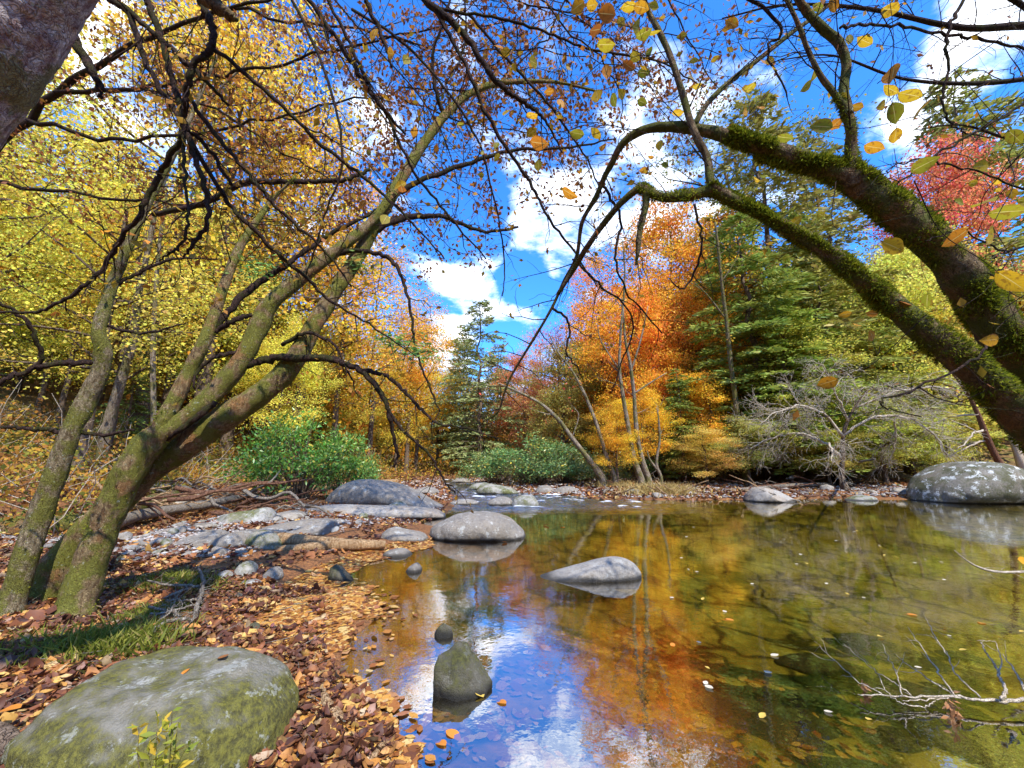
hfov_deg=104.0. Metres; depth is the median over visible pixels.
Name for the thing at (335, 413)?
open crowned tree
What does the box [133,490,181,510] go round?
log
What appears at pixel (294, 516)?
river stone
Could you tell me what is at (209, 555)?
river stone
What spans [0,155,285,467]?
open crowned tree
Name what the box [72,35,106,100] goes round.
broken branch
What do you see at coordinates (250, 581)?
rock
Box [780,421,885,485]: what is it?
young maple
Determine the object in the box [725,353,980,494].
bare tree
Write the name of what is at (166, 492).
driftwood stick
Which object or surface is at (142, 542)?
river stone
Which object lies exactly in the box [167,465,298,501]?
driftwood stick
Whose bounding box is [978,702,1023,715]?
submerged stone
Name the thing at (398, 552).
rock
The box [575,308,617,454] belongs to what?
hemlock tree
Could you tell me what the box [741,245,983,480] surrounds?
hemlock tree
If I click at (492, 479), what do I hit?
rhododendron shrub
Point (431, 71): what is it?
hanging branch
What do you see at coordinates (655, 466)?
dead snag
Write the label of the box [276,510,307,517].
rock
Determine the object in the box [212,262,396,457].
open crowned tree
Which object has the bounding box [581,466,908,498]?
leaf litter
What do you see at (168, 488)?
driftwood stick
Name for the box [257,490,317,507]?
driftwood stick
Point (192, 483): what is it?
driftwood stick
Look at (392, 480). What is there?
log
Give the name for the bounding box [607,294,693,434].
broadleaf tree
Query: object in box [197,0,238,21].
broken branch
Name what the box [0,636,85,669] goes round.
grass clump
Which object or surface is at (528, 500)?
rock
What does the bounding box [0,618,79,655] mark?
grass clump
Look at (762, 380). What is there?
broadleaf tree
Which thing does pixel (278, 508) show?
driftwood stick
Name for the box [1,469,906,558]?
gravel
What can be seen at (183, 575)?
grass clump
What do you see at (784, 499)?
driftwood stick
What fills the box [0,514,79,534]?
log
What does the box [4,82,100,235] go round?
open crowned tree
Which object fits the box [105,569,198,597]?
grass clump
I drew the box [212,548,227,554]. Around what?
river stone
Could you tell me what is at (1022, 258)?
broadleaf tree
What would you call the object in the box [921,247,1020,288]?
broadleaf tree
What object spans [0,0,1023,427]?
sky
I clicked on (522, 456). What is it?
rhododendron shrub
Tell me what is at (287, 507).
driftwood stick
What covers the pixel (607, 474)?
rhododendron shrub
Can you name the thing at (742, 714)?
submerged stone
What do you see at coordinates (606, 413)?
young maple
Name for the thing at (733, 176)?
oak tree
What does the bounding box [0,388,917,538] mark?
undergrowth
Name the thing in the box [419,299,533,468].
pine tree
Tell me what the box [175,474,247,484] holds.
driftwood stick
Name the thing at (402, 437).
broadleaf tree
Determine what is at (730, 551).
water
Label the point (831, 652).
submerged stone
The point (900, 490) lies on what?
river stone
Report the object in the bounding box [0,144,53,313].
broadleaf tree
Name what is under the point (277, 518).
river stone
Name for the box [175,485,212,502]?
driftwood branch
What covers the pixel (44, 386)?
broadleaf tree
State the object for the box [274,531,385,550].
log
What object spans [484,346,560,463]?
maple tree
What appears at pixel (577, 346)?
broadleaf tree
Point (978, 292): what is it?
arching tree
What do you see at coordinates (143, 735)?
weed plant
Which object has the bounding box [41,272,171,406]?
open crowned tree
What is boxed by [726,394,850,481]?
young maple
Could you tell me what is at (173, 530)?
river stone
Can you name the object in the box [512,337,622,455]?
broadleaf tree
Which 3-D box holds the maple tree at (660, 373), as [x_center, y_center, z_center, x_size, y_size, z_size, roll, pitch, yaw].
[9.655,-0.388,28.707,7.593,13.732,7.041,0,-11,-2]
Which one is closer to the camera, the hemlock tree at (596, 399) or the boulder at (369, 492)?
the boulder at (369, 492)
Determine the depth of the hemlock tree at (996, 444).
27.53 m
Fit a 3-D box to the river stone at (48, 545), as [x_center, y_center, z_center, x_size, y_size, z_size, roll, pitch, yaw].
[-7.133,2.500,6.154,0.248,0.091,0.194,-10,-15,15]
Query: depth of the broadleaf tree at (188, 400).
31.92 m
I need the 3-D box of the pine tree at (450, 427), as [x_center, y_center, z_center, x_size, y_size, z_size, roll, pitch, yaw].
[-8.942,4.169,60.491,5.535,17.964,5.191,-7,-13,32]
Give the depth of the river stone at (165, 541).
6.44 m
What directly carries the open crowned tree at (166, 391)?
on the ground
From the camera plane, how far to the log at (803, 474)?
21.20 m
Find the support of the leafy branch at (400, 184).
attached to the hanging branch at (365, 80)
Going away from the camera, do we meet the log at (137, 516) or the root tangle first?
the root tangle
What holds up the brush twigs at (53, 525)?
on the ground
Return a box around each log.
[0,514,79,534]
[120,469,336,528]
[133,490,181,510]
[259,479,398,495]
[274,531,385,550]
[723,483,829,489]
[749,480,807,486]
[781,458,875,482]
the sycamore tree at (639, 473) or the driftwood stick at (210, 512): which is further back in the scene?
the sycamore tree at (639, 473)
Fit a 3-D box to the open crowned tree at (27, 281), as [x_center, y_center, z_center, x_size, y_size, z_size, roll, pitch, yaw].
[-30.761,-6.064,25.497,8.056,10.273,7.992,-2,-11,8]
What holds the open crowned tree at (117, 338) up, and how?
on the ground
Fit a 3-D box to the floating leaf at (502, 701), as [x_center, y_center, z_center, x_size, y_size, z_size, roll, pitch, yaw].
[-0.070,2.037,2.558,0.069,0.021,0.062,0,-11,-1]
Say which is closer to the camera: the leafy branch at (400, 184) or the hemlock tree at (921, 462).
the leafy branch at (400, 184)
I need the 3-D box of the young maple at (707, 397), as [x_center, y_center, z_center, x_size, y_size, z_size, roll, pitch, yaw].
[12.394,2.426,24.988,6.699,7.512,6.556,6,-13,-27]
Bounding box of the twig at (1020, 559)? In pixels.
[954,550,1023,577]
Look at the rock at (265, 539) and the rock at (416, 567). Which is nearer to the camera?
the rock at (416, 567)
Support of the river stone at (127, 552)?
on the ground
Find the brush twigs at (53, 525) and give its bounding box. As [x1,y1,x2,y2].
[0,379,635,536]
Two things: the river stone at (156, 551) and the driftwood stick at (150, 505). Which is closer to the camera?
the river stone at (156, 551)
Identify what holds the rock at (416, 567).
on the ground
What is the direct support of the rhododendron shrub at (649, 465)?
on the ground
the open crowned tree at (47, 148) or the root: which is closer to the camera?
the root
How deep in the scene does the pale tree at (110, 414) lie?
14.92 m
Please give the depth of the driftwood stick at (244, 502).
11.91 m
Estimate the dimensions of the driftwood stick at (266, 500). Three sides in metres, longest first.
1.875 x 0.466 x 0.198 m
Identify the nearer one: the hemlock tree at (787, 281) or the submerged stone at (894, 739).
the submerged stone at (894, 739)
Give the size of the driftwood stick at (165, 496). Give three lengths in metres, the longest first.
3.067 x 0.690 x 0.330 m
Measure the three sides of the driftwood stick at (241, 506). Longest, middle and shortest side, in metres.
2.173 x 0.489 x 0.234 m
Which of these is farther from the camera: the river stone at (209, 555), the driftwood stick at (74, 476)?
the driftwood stick at (74, 476)
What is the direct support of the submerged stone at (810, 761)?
on the ground
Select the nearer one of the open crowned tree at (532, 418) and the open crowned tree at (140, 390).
the open crowned tree at (140, 390)
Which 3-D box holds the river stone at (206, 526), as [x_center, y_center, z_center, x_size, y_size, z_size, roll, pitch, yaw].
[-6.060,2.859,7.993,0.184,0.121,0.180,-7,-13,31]
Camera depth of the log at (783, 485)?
20.19 m
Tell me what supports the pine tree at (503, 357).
on the ground
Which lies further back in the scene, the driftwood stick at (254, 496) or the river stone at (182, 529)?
the driftwood stick at (254, 496)
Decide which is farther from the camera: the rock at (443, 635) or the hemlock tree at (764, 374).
the hemlock tree at (764, 374)
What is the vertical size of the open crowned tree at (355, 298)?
26.325 m
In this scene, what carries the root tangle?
on the ground
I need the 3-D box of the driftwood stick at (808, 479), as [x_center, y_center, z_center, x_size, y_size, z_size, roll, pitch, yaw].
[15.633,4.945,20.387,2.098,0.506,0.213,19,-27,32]
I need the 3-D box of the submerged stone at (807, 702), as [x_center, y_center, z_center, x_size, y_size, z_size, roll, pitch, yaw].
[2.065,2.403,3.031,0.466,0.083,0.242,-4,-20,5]
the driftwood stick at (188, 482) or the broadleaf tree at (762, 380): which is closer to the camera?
the driftwood stick at (188, 482)
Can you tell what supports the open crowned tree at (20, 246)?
on the ground
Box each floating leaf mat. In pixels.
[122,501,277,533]
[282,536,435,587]
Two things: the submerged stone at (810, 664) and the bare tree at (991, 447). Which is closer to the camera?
the submerged stone at (810, 664)
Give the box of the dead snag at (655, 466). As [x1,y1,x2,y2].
[647,398,673,483]
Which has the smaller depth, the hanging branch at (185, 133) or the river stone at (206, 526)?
the hanging branch at (185, 133)
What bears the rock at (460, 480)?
on the ground
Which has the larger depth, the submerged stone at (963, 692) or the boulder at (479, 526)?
the boulder at (479, 526)
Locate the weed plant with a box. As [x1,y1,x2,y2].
[127,707,198,767]
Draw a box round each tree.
[0,0,99,148]
[0,0,254,619]
[0,0,374,405]
[0,0,412,466]
[0,0,784,289]
[0,20,168,312]
[0,53,280,470]
[0,63,129,323]
[0,120,85,277]
[0,130,73,256]
[0,135,96,288]
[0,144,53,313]
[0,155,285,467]
[0,165,172,438]
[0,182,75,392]
[0,205,60,310]
[0,231,89,362]
[0,243,129,416]
[3,0,419,447]
[3,128,173,267]
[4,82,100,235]
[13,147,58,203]
[29,0,629,615]
[35,0,418,461]
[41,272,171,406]
[76,219,206,385]
[83,171,336,413]
[94,40,249,470]
[94,290,161,451]
[122,195,264,405]
[138,194,217,422]
[143,201,333,409]
[152,70,433,459]
[184,126,430,454]
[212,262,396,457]
[214,305,345,479]
[220,175,436,446]
[269,312,360,443]
[280,320,391,445]
[310,240,457,455]
[329,326,385,439]
[339,345,406,455]
[362,343,447,472]
[363,291,484,472]
[366,303,482,471]
[404,364,477,465]
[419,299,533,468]
[420,372,441,466]
[432,334,494,468]
[433,355,460,468]
[437,381,495,464]
[450,0,1023,453]
[461,357,551,460]
[464,343,539,463]
[466,381,518,449]
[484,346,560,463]
[497,329,569,456]
[512,311,591,452]
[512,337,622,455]
[518,384,559,452]
[546,320,618,435]
[551,241,651,459]
[561,284,685,471]
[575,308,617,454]
[577,241,645,484]
[592,277,693,458]
[595,173,771,441]
[606,290,675,484]
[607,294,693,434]
[619,39,942,311]
[630,274,751,435]
[650,209,780,449]
[652,369,721,482]
[666,202,882,480]
[688,222,763,484]
[689,89,914,432]
[698,0,1023,202]
[708,286,909,480]
[717,307,886,481]
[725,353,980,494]
[740,193,902,458]
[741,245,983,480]
[754,309,840,407]
[782,114,929,361]
[825,203,1006,473]
[825,264,959,439]
[847,116,1023,323]
[854,317,973,474]
[855,240,934,309]
[872,226,1023,460]
[886,66,1023,318]
[908,368,1003,462]
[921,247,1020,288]
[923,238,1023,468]
[925,296,1009,458]
[998,252,1023,313]
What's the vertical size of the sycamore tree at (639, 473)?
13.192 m
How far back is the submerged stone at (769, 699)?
2.90 m
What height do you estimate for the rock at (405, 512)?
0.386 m
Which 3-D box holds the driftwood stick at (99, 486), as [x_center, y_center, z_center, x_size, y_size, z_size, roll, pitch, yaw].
[-8.772,2.623,9.345,2.155,0.810,0.184,0,-11,0]
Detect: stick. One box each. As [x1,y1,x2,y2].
[36,466,92,490]
[63,492,201,510]
[91,479,182,512]
[95,479,182,488]
[139,502,175,525]
[140,489,162,501]
[144,487,205,497]
[148,483,205,498]
[149,485,170,490]
[153,475,213,489]
[153,492,225,507]
[158,484,254,502]
[158,499,210,505]
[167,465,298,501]
[170,476,207,488]
[173,478,311,503]
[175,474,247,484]
[202,509,233,514]
[209,497,232,511]
[211,498,304,514]
[220,492,294,497]
[233,498,285,511]
[236,476,327,506]
[240,495,306,503]
[241,489,332,517]
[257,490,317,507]
[262,499,315,508]
[275,501,312,510]
[367,739,388,759]
[730,475,757,486]
[736,487,741,498]
[760,489,801,501]
[771,486,818,496]
[794,476,824,485]
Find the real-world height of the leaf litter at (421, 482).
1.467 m
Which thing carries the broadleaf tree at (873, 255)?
on the ground
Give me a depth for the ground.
3.58 m
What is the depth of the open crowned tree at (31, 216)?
14.61 m
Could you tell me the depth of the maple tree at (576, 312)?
34.57 m
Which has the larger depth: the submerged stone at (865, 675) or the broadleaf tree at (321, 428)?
the broadleaf tree at (321, 428)
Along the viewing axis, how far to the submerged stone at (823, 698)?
3.03 m
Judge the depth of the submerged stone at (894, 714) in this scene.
2.92 m
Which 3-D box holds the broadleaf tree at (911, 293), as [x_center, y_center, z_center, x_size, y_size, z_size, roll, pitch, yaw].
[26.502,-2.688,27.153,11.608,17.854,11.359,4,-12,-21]
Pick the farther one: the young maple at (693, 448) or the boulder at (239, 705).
the young maple at (693, 448)
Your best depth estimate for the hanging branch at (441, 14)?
3.16 m
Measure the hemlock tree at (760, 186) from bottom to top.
32.277 m
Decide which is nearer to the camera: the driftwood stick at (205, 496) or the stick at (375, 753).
the stick at (375, 753)
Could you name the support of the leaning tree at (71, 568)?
on the ground
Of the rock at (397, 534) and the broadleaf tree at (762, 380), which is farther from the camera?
the broadleaf tree at (762, 380)
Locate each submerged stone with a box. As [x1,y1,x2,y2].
[530,717,635,759]
[652,718,695,752]
[681,731,734,753]
[681,752,762,767]
[685,690,843,755]
[707,685,838,739]
[773,653,878,679]
[777,695,820,707]
[782,688,866,713]
[796,646,849,657]
[797,755,892,767]
[804,652,878,679]
[823,638,878,664]
[829,678,993,721]
[836,636,951,674]
[849,701,918,730]
[860,725,935,752]
[875,677,939,694]
[903,711,1023,767]
[918,682,982,702]
[974,702,1023,722]
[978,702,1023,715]
[1004,677,1023,683]
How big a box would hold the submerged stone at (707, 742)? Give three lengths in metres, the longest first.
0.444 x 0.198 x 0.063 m
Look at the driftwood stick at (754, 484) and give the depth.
19.19 m
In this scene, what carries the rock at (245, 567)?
on the ground
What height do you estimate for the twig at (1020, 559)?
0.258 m
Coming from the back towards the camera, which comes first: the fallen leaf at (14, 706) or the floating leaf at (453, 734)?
the floating leaf at (453, 734)
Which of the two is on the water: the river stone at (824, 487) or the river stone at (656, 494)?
the river stone at (656, 494)
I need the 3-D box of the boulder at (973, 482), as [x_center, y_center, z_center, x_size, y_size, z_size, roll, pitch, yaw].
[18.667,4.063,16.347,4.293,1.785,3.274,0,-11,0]
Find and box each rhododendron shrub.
[212,396,366,503]
[301,425,381,497]
[449,446,530,483]
[475,427,587,483]
[515,443,608,483]
[580,452,634,479]
[618,426,709,476]
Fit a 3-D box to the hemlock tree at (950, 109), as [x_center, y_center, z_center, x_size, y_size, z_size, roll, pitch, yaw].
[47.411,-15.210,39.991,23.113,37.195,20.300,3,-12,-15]
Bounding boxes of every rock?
[176,529,229,546]
[188,522,213,528]
[207,529,258,548]
[216,507,276,523]
[217,570,232,578]
[234,561,257,576]
[241,579,261,586]
[245,530,281,548]
[249,622,262,628]
[259,518,337,534]
[263,566,283,579]
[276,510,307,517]
[306,504,445,519]
[328,564,353,581]
[381,527,428,541]
[383,548,411,557]
[389,501,407,505]
[406,562,421,572]
[417,487,438,493]
[431,641,492,715]
[433,623,452,648]
[450,499,479,506]
[451,478,470,482]
[468,482,489,489]
[476,484,517,496]
[486,496,512,508]
[511,494,538,509]
[535,485,553,492]
[540,556,641,581]
[554,486,576,492]
[844,495,877,500]
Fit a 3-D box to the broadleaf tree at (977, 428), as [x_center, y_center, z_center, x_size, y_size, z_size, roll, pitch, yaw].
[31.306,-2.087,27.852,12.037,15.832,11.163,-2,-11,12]
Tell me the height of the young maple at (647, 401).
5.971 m
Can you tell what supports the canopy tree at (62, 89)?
on the ground
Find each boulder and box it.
[0,645,298,767]
[325,479,442,507]
[429,511,524,541]
[743,487,796,502]
[906,461,1023,503]
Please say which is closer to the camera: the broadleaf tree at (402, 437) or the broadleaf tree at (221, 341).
the broadleaf tree at (221, 341)
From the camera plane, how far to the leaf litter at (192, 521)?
8.45 m
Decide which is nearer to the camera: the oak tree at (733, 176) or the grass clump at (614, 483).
the grass clump at (614, 483)
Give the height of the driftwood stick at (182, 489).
0.771 m
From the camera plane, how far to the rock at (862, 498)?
16.37 m
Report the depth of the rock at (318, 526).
7.93 m
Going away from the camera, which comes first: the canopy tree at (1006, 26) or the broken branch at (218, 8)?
the broken branch at (218, 8)
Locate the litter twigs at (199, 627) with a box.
[0,546,363,766]
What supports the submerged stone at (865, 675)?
on the ground
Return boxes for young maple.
[575,400,650,482]
[600,379,687,471]
[654,364,764,481]
[664,424,755,484]
[701,414,794,484]
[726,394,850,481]
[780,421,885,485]
[824,402,955,482]
[889,405,1007,474]
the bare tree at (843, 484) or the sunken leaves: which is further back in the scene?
the bare tree at (843, 484)
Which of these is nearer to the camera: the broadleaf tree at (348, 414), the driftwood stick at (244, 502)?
the driftwood stick at (244, 502)
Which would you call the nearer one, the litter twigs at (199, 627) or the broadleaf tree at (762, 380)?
the litter twigs at (199, 627)
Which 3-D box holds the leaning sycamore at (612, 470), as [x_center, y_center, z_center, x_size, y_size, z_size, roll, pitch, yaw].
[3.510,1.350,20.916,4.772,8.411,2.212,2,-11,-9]
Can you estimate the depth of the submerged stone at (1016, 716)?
2.97 m
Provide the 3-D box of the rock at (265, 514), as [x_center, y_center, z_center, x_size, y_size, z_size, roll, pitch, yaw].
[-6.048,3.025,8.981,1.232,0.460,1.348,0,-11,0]
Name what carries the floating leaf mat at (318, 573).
on the water
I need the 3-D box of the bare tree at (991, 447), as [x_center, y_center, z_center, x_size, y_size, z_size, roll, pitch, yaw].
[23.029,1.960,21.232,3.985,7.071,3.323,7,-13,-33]
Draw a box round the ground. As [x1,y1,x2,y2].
[0,332,1023,767]
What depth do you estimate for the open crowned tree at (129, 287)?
28.86 m
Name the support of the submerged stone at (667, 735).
on the ground
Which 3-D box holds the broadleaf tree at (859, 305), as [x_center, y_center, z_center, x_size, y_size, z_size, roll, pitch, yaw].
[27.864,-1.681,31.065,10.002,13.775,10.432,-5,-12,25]
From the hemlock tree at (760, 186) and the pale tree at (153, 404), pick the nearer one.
the pale tree at (153, 404)
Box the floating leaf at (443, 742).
[435,739,446,745]
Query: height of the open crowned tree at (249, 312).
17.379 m
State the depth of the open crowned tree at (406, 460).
44.37 m
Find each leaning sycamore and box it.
[479,348,607,486]
[531,333,616,481]
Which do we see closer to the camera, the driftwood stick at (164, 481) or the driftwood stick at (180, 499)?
the driftwood stick at (180, 499)
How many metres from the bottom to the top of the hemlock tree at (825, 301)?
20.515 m
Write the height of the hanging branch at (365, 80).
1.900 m
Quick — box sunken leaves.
[396,624,887,767]
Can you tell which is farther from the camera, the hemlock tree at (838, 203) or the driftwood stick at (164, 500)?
the hemlock tree at (838, 203)
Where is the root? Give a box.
[318,666,343,723]
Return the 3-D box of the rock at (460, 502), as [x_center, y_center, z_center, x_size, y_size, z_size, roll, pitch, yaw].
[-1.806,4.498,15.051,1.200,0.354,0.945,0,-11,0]
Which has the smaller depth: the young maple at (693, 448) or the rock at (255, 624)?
the rock at (255, 624)
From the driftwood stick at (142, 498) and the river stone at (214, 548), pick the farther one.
the driftwood stick at (142, 498)
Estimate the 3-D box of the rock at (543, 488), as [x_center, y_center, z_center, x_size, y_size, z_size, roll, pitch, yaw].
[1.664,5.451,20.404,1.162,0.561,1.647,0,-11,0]
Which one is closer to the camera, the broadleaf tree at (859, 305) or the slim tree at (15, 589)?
the slim tree at (15, 589)
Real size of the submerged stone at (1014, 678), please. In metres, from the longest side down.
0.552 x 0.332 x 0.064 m
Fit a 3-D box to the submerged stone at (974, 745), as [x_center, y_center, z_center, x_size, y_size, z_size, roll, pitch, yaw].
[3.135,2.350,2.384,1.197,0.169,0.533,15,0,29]
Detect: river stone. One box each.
[44,543,54,547]
[118,531,132,539]
[121,551,135,554]
[122,545,139,551]
[133,540,147,545]
[149,537,164,545]
[150,550,166,554]
[160,538,171,544]
[167,528,178,533]
[171,522,185,526]
[176,526,186,532]
[199,554,212,557]
[204,524,212,528]
[211,546,226,551]
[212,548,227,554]
[271,517,282,521]
[281,513,298,519]
[331,526,339,532]
[359,513,367,517]
[652,492,662,497]
[819,484,833,489]
[892,488,905,492]
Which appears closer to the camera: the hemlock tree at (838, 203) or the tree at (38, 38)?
the tree at (38, 38)
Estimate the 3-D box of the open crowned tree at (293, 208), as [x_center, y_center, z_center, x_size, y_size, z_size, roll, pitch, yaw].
[-14.630,-7.420,30.620,20.558,27.485,20.568,-10,-15,41]
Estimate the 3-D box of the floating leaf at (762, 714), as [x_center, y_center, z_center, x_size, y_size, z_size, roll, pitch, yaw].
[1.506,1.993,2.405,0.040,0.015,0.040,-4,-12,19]
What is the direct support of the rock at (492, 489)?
on the ground
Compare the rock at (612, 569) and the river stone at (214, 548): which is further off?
the river stone at (214, 548)
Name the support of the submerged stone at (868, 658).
on the ground
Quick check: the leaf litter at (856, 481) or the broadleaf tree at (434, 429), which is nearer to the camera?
the leaf litter at (856, 481)
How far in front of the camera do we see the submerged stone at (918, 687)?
3.28 m
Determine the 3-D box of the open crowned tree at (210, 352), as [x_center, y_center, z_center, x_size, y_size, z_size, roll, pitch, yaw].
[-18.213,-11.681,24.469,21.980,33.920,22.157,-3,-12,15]
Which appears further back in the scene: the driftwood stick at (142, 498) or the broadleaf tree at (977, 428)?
the broadleaf tree at (977, 428)
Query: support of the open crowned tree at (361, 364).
on the ground
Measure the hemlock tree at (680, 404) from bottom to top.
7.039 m
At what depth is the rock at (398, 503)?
12.13 m
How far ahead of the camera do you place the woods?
33.34 m
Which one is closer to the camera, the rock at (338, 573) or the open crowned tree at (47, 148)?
the rock at (338, 573)
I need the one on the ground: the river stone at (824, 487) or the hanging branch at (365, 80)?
the river stone at (824, 487)
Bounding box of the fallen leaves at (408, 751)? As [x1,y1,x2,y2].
[195,578,435,767]
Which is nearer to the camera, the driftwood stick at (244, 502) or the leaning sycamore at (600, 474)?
the driftwood stick at (244, 502)
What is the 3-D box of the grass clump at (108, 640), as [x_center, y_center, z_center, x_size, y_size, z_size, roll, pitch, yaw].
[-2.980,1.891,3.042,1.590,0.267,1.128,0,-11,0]
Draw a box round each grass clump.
[0,610,212,673]
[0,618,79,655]
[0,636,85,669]
[90,594,201,624]
[102,565,252,596]
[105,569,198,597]
[579,478,641,487]
[606,479,729,498]
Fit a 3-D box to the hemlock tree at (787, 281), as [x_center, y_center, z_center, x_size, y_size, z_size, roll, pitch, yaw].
[15.711,-3.394,25.818,11.440,19.656,10.729,-2,-11,12]
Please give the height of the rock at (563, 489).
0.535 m
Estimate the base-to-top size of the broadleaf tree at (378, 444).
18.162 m
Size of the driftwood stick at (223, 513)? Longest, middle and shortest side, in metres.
2.003 x 0.451 x 0.216 m
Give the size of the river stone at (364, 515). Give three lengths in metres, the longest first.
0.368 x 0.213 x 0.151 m
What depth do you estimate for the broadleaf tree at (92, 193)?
34.25 m
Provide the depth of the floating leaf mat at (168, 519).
10.27 m
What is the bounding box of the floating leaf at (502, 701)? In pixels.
[496,699,505,703]
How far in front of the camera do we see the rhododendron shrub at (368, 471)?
14.87 m
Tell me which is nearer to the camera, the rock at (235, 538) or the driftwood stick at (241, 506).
the rock at (235, 538)
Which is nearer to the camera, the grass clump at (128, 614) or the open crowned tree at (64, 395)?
the grass clump at (128, 614)
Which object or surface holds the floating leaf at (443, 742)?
on the water
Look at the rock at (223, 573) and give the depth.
5.01 m
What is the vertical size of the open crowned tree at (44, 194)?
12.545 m
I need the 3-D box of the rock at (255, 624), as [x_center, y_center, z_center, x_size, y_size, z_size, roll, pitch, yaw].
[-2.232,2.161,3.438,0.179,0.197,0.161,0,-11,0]
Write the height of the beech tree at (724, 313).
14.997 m
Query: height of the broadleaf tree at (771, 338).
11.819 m
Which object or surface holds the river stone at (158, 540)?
on the ground
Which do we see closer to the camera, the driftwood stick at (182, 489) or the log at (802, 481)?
the driftwood stick at (182, 489)
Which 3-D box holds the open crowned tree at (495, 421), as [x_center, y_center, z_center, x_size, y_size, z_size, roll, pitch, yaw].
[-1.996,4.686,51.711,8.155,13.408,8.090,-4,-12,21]
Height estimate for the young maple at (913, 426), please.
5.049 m
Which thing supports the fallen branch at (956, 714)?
on the water
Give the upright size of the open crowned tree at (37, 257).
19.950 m
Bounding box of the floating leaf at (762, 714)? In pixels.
[759,712,765,717]
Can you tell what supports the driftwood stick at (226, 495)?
on the driftwood stick
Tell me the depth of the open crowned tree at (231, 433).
26.14 m
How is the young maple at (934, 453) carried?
on the ground
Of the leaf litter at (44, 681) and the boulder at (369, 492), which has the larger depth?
the boulder at (369, 492)
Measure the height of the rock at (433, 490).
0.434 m
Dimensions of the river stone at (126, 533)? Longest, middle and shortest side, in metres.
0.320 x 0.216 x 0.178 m
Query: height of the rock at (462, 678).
0.472 m
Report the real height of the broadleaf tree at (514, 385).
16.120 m
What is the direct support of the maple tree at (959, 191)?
on the ground
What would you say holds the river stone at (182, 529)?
on the ground
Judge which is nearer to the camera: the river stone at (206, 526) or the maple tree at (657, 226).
the river stone at (206, 526)
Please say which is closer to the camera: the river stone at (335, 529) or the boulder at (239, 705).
the boulder at (239, 705)
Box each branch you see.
[0,0,444,382]
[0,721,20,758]
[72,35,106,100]
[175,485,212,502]
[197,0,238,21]
[291,0,605,313]
[296,0,493,275]
[319,0,517,230]
[421,0,730,299]
[811,613,1023,727]
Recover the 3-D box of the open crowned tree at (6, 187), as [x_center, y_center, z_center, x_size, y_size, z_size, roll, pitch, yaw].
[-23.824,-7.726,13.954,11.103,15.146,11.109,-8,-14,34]
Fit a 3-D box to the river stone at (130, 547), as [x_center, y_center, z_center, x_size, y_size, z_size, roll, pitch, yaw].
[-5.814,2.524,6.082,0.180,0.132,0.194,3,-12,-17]
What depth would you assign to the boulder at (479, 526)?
7.93 m
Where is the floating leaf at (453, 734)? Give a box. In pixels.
[446,729,460,740]
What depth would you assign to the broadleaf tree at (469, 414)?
61.35 m
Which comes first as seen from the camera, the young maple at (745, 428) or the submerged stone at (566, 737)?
the submerged stone at (566, 737)
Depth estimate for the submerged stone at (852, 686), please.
3.07 m
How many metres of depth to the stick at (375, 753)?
2.05 m
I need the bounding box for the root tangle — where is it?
[146,562,216,633]
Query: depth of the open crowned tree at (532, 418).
51.99 m
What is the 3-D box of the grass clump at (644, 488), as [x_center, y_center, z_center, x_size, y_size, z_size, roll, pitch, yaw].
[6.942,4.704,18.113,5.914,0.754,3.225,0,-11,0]
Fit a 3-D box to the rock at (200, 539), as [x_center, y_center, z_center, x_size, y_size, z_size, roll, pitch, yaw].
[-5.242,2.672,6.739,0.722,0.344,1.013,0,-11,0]
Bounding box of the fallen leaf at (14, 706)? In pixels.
[0,704,21,711]
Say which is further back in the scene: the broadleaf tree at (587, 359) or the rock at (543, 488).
the broadleaf tree at (587, 359)
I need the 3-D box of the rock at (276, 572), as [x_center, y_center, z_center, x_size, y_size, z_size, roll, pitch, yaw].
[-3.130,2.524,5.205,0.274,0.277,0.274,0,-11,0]
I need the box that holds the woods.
[0,156,1023,468]
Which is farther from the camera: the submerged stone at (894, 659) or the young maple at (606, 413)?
the young maple at (606, 413)
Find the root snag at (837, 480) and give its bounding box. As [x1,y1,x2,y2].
[831,473,862,486]
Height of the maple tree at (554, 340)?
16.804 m
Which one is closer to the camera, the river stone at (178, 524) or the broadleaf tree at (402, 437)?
the river stone at (178, 524)
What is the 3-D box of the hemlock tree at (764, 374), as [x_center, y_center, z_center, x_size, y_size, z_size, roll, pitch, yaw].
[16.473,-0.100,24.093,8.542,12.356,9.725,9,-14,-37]
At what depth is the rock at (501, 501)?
14.56 m
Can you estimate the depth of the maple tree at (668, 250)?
31.93 m
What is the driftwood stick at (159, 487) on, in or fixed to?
on the ground
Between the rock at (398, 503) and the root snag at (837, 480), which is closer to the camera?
the rock at (398, 503)
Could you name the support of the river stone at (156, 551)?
on the ground
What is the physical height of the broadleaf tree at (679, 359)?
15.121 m
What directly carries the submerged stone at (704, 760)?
on the ground
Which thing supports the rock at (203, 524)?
on the ground
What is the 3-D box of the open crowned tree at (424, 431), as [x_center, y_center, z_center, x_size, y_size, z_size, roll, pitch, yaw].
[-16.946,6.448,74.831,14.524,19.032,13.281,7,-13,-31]
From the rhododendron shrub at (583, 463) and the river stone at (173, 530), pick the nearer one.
the river stone at (173, 530)
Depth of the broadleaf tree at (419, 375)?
46.69 m
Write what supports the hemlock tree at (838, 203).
on the ground
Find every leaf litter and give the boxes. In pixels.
[0,440,451,568]
[0,542,406,767]
[292,471,793,499]
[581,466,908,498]

